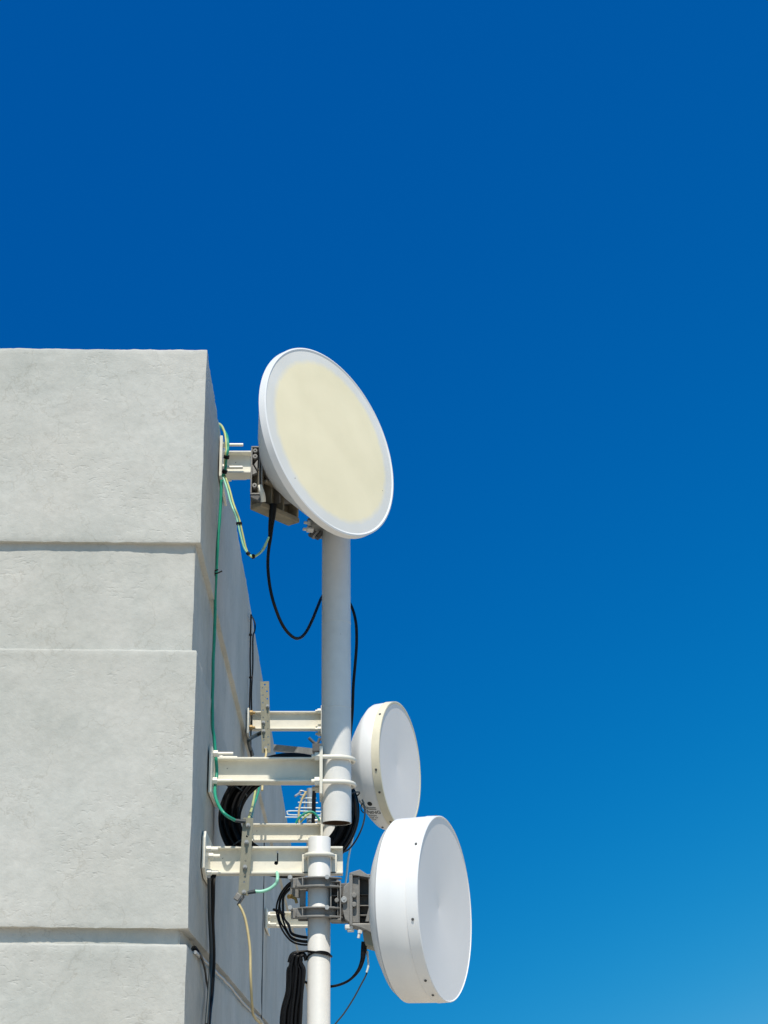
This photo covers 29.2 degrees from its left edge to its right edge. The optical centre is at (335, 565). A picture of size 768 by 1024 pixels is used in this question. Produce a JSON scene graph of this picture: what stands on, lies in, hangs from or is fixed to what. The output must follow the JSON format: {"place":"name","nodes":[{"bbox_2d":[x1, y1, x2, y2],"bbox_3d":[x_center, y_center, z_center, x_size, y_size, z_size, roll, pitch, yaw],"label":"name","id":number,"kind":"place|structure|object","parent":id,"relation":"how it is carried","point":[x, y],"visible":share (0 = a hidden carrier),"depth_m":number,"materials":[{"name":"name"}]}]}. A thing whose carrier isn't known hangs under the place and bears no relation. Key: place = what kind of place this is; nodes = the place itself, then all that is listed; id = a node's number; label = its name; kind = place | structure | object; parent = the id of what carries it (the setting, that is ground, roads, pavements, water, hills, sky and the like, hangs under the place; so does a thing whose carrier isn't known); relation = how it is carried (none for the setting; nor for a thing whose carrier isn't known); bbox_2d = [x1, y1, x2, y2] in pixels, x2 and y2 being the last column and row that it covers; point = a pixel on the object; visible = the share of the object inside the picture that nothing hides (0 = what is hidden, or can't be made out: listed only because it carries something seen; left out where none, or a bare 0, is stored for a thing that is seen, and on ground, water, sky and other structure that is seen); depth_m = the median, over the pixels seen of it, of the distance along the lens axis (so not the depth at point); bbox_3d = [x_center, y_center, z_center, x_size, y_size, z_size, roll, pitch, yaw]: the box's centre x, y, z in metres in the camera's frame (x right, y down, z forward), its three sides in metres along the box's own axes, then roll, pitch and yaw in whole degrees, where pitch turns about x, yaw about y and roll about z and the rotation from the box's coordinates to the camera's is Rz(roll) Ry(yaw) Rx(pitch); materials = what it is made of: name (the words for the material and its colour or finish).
{"place":"outdoors","nodes":[
{"label":"outdoors","id":0,"kind":"place"},
{"bbox_2d":[345,838,353,882],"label":"thin cable","id":1,"kind":"object","parent":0,"point":[348,863],"visible":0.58,"depth_m":6.34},
{"bbox_2d":[0,0,767,1023],"label":"sky","id":2,"kind":"structure","parent":0,"point":[531,235],"materials":[{"name":"blue"}]},
{"label":"ground","id":3,"kind":"structure","parent":0,"visible":0},
{"bbox_2d":[0,348,307,1023],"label":"building","id":4,"kind":"structure","parent":3,"relation":"on","point":[109,495],"depth_m":5.11,"materials":[{"name":"white paint"}]},
{"bbox_2d":[191,945,207,985],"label":"groove cable","id":5,"kind":"object","parent":4,"relation":"attached to","point":[194,947],"visible":0.62,"depth_m":5.08,"materials":[{"name":"black rubber"}]},
{"bbox_2d":[205,875,212,1023],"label":"wall feeder","id":6,"kind":"object","parent":4,"relation":"attached to","point":[210,947],"depth_m":5.17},
{"bbox_2d":[208,875,215,1023],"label":"wall feeder","id":7,"kind":"object","parent":4,"relation":"attached to","point":[213,879],"depth_m":5.41,"materials":[{"name":"black rubber"}]},
{"bbox_2d":[219,423,226,465],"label":"looped cable","id":8,"kind":"object","parent":4,"relation":"attached to","point":[222,427],"visible":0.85,"depth_m":5.94,"materials":[{"name":"green rubber"}]},
{"bbox_2d":[219,425,229,476],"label":"looped cable","id":9,"kind":"object","parent":4,"relation":"attached to","point":[225,470],"visible":0.77,"depth_m":5.92,"materials":[{"name":"green rubber"}]},
{"bbox_2d":[211,479,245,823],"bbox_3d":[-0.419,0.290,5.632,0.196,1.406,0.093,-19,-27,41],"label":"earth cable","id":10,"kind":"object","parent":4,"relation":"attached to","point":[223,812],"visible":1,"depth_m":5.68,"materials":[{"name":"green rubber"}]},
{"bbox_2d":[193,950,263,1023],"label":"ledge cable","id":11,"kind":"object","parent":4,"relation":"attached to","point":[196,953],"visible":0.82,"depth_m":6.34,"materials":[{"name":"beige rubber"}]},
{"bbox_2d":[219,436,250,505],"bbox_3d":[-0.271,-0.405,6.128,0.396,0.213,0.320,0,-20,0],"label":"wall bracket","id":12,"kind":"object","parent":4,"relation":"attached to","point":[238,465],"depth_m":6.08,"materials":[{"name":"white metal"}]},
{"bbox_2d":[222,476,268,555],"bbox_3d":[-0.341,-0.224,5.715,0.090,0.411,0.390,16,-26,-38],"label":"sagging cable","id":13,"kind":"object","parent":12,"relation":"hanging from","point":[237,523],"visible":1,"depth_m":5.69,"materials":[{"name":"green rubber"}]},
{"bbox_2d":[224,475,269,558],"bbox_3d":[-0.335,-0.222,5.715,0.087,0.416,0.385,15,-25,-36],"label":"sagging cable","id":14,"kind":"object","parent":12,"relation":"hanging from","point":[240,524],"visible":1,"depth_m":5.69,"materials":[{"name":"green rubber"}]},
{"bbox_2d":[249,614,251,709],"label":"wall cable","id":15,"kind":"object","parent":4,"relation":"attached to","point":[250,635],"depth_m":8.00,"materials":[{"name":"black rubber"}]},
{"bbox_2d":[248,790,255,817],"bbox_3d":[-0.367,1.024,6.564,0.036,0.615,2.172,1,-20,-3],"label":"bar feeder","id":16,"kind":"object","parent":4,"relation":"attached to","point":[252,806],"visible":0.6,"depth_m":6.53,"materials":[{"name":"yellow plastic"}]},
{"bbox_2d":[250,615,255,756],"bbox_3d":[-0.450,0.644,7.992,0.012,0.799,0.364,0,-20,0],"label":"wall cable","id":17,"kind":"object","parent":4,"relation":"attached to","point":[252,674],"depth_m":8.03,"materials":[{"name":"black rubber"}]},
{"bbox_2d":[247,731,260,755],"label":"bonding cable","id":18,"kind":"object","parent":4,"relation":"attached to","point":[253,736],"visible":0.95,"depth_m":7.79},
{"bbox_2d":[201,831,342,882],"bbox_3d":[-0.220,1.066,5.343,0.497,0.157,0.330,0,-20,0],"label":"wall bracket","id":19,"kind":"object","parent":4,"relation":"attached to","point":[225,860],"depth_m":5.38,"materials":[{"name":"white metal"}]},
{"bbox_2d":[234,818,252,904],"bbox_3d":[-0.330,1.071,5.329,0.065,0.315,0.054,0,-20,0],"label":"earth bar","id":20,"kind":"object","parent":19,"relation":"attached to","point":[246,847],"visible":1,"depth_m":5.32,"materials":[{"name":"grey metal"}]},
{"bbox_2d":[238,904,262,1023],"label":"straw cable","id":21,"kind":"object","parent":20,"relation":"hanging from","point":[250,964],"visible":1,"depth_m":5.20,"materials":[{"name":"beige plastic"}]},
{"bbox_2d":[247,871,278,893],"bbox_3d":[-0.257,1.142,5.307,0.114,0.091,0.062,0,-20,0],"label":"jumper cable","id":22,"kind":"object","parent":19,"relation":"attached to","point":[271,887],"visible":1,"depth_m":5.27,"materials":[{"name":"green plastic"}]},
{"bbox_2d":[273,881,307,945],"bbox_3d":[-0.157,1.265,5.364,0.142,0.235,0.061,0,-20,0],"label":"cable loop","id":23,"kind":"object","parent":19,"relation":"hanging from","point":[281,896],"visible":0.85,"depth_m":5.35,"materials":[{"name":"black rubber"}]},
{"bbox_2d":[208,746,355,806],"bbox_3d":[-0.194,0.794,5.617,0.550,0.201,0.300,0,-20,0],"label":"wall bracket","id":24,"kind":"object","parent":4,"relation":"attached to","point":[234,770],"depth_m":5.61,"materials":[{"name":"white metal"}]},
{"bbox_2d":[218,753,359,877],"bbox_3d":[-0.178,0.973,5.754,0.554,0.494,0.126,0,-20,0],"label":"cable coil","id":25,"kind":"object","parent":24,"relation":"hanging from","point":[234,799],"visible":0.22,"depth_m":5.71,"materials":[{"name":"black rubber"}]},
{"bbox_2d":[321,530,350,825],"bbox_3d":[0.005,0.248,5.816,0.115,1.538,0.115,0,-20,0],"label":"antenna pole","id":26,"kind":"object","parent":24,"relation":"attached to","point":[336,679],"visible":0.88,"depth_m":5.70,"materials":[{"name":"white metal"}]},
{"bbox_2d":[250,348,393,539],"bbox_3d":[-0.105,-0.435,5.718,0.402,0.765,0.839,-12,-23,29],"label":"dish antenna","id":27,"kind":"object","parent":26,"relation":"attached to","point":[320,457],"visible":0.98,"depth_m":5.59,"materials":[{"name":"white paint"}]},
{"bbox_2d":[266,503,357,736],"bbox_3d":[-0.082,0.343,5.712,0.145,1.016,0.676,-13,-23,31],"label":"feeder cable","id":28,"kind":"object","parent":27,"relation":"hanging from","point":[272,512],"visible":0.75,"depth_m":5.60,"materials":[{"name":"black rubber"}]},
{"bbox_2d":[273,701,420,829],"bbox_3d":[0.066,1.053,7.744,0.802,0.673,0.655,0,-20,0],"label":"dish antenna","id":29,"kind":"object","parent":26,"relation":"attached to","point":[385,773],"visible":0.89,"depth_m":7.61,"materials":[{"name":"white paint"}]},
{"bbox_2d":[298,791,306,822],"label":"arc cable","id":30,"kind":"object","parent":29,"relation":"attached to","point":[302,798],"visible":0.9,"depth_m":7.68,"materials":[{"name":"rubber"}]},
{"bbox_2d":[300,813,312,822],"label":"arc cable","id":31,"kind":"object","parent":29,"relation":"attached to","point":[304,817],"visible":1,"depth_m":7.48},
{"bbox_2d":[295,811,319,823],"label":"arc cable","id":32,"kind":"object","parent":29,"relation":"attached to","point":[306,812],"visible":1,"depth_m":7.46,"materials":[{"name":"green plastic"}]},
{"bbox_2d":[344,799,365,852],"bbox_3d":[0.063,1.119,6.296,0.138,0.242,0.009,0,-20,0],"label":"thin cable","id":33,"kind":"object","parent":29,"relation":"hanging from","point":[351,846],"visible":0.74,"depth_m":6.29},
{"bbox_2d":[246,705,321,737],"bbox_3d":[-0.217,0.866,7.969,0.503,0.164,0.330,0,-20,0],"label":"wall bracket","id":34,"kind":"object","parent":4,"relation":"attached to","point":[295,720],"depth_m":7.93,"materials":[{"name":"white metal"}]},
{"bbox_2d":[260,681,270,752],"bbox_3d":[-0.371,0.809,7.860,0.062,0.391,0.054,0,-20,0],"label":"earth bar","id":35,"kind":"object","parent":34,"relation":"attached to","point":[265,707],"visible":1,"depth_m":7.86,"materials":[{"name":"grey metal"}]},
{"bbox_2d":[261,748,266,790],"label":"bar cable","id":36,"kind":"object","parent":35,"relation":"hanging from","point":[262,786],"visible":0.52,"depth_m":7.74,"materials":[{"name":"rubber"}]},
{"bbox_2d":[251,787,259,817],"bbox_3d":[-0.359,1.031,6.561,0.027,0.631,2.170,1,-20,-2],"label":"bar feeder","id":37,"kind":"object","parent":36,"relation":"hanging from","point":[257,794],"visible":0.42,"depth_m":7.03,"materials":[{"name":"green plastic"}]},
{"bbox_2d":[247,818,322,842],"bbox_3d":[-0.217,1.421,7.768,0.503,0.193,0.330,0,-20,0],"label":"wall bracket","id":38,"kind":"object","parent":4,"relation":"attached to","point":[282,832],"depth_m":7.73,"materials":[{"name":"white metal"}]},
{"bbox_2d":[323,825,334,836],"bbox_3d":[-0.026,1.005,7.882,0.090,0.904,0.090,0,-20,0],"label":"bracket","id":39,"kind":"object","parent":38,"relation":"attached to","point":[327,830],"visible":0.01,"depth_m":7.70,"materials":[{"name":"white metal"}]},
{"bbox_2d":[265,908,307,935],"bbox_3d":[-0.314,2.450,10.123,0.310,0.134,0.500,0,-20,0],"label":"wall bracket","id":40,"kind":"object","parent":4,"relation":"attached to","point":[271,921],"depth_m":10.07,"materials":[{"name":"white metal"}]},
{"bbox_2d":[285,788,320,845],"bbox_3d":[-0.190,1.647,9.576,0.273,0.414,0.106,4,-20,-10],"label":"rod aerial","id":41,"kind":"object","parent":4,"relation":"attached to","point":[309,800],"visible":0.56,"depth_m":9.59,"materials":[{"name":"metal"}]},
{"bbox_2d":[311,791,315,822],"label":"thin cable","id":42,"kind":"object","parent":41,"relation":"attached to","point":[313,817],"visible":0.73,"depth_m":9.43,"materials":[{"name":"black rubber"}]},
{"bbox_2d":[307,836,330,1023],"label":"antenna pole","id":43,"kind":"object","parent":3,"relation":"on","point":[318,988],"visible":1,"depth_m":5.18,"materials":[{"name":"white metal"}]},
{"bbox_2d":[280,950,332,1023],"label":"cable bundle","id":44,"kind":"object","parent":43,"relation":"attached to","point":[291,1011],"visible":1,"depth_m":5.13,"materials":[{"name":"black rubber"}]},
{"bbox_2d":[287,815,471,1002],"bbox_3d":[0.117,1.227,5.231,0.579,0.638,0.636,-8,-21,20],"label":"dish antenna","id":45,"kind":"object","parent":43,"relation":"attached to","point":[404,906],"visible":1,"depth_m":5.04,"materials":[{"name":"white paint"}]},
{"bbox_2d":[305,941,366,987],"bbox_3d":[-0.005,1.415,5.222,0.247,0.155,0.056,-2,-20,7],"label":"feeder cable","id":46,"kind":"object","parent":45,"relation":"hanging from","point":[363,955],"visible":0.8,"depth_m":5.20,"materials":[{"name":"black rubber"}]},
{"bbox_2d":[335,950,366,1023],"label":"thin cable","id":47,"kind":"object","parent":45,"relation":"hanging from","point":[341,1016],"visible":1,"depth_m":5.17,"materials":[{"name":"grey plastic"}]},
{"bbox_2d":[366,951,368,972],"bbox_3d":[0.115,1.401,5.210,0.014,0.074,0.008,0,-20,0],"label":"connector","id":48,"kind":"object","parent":45,"relation":"hanging from","point":[367,969],"visible":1,"depth_m":5.21,"materials":[{"name":"silver metal"}]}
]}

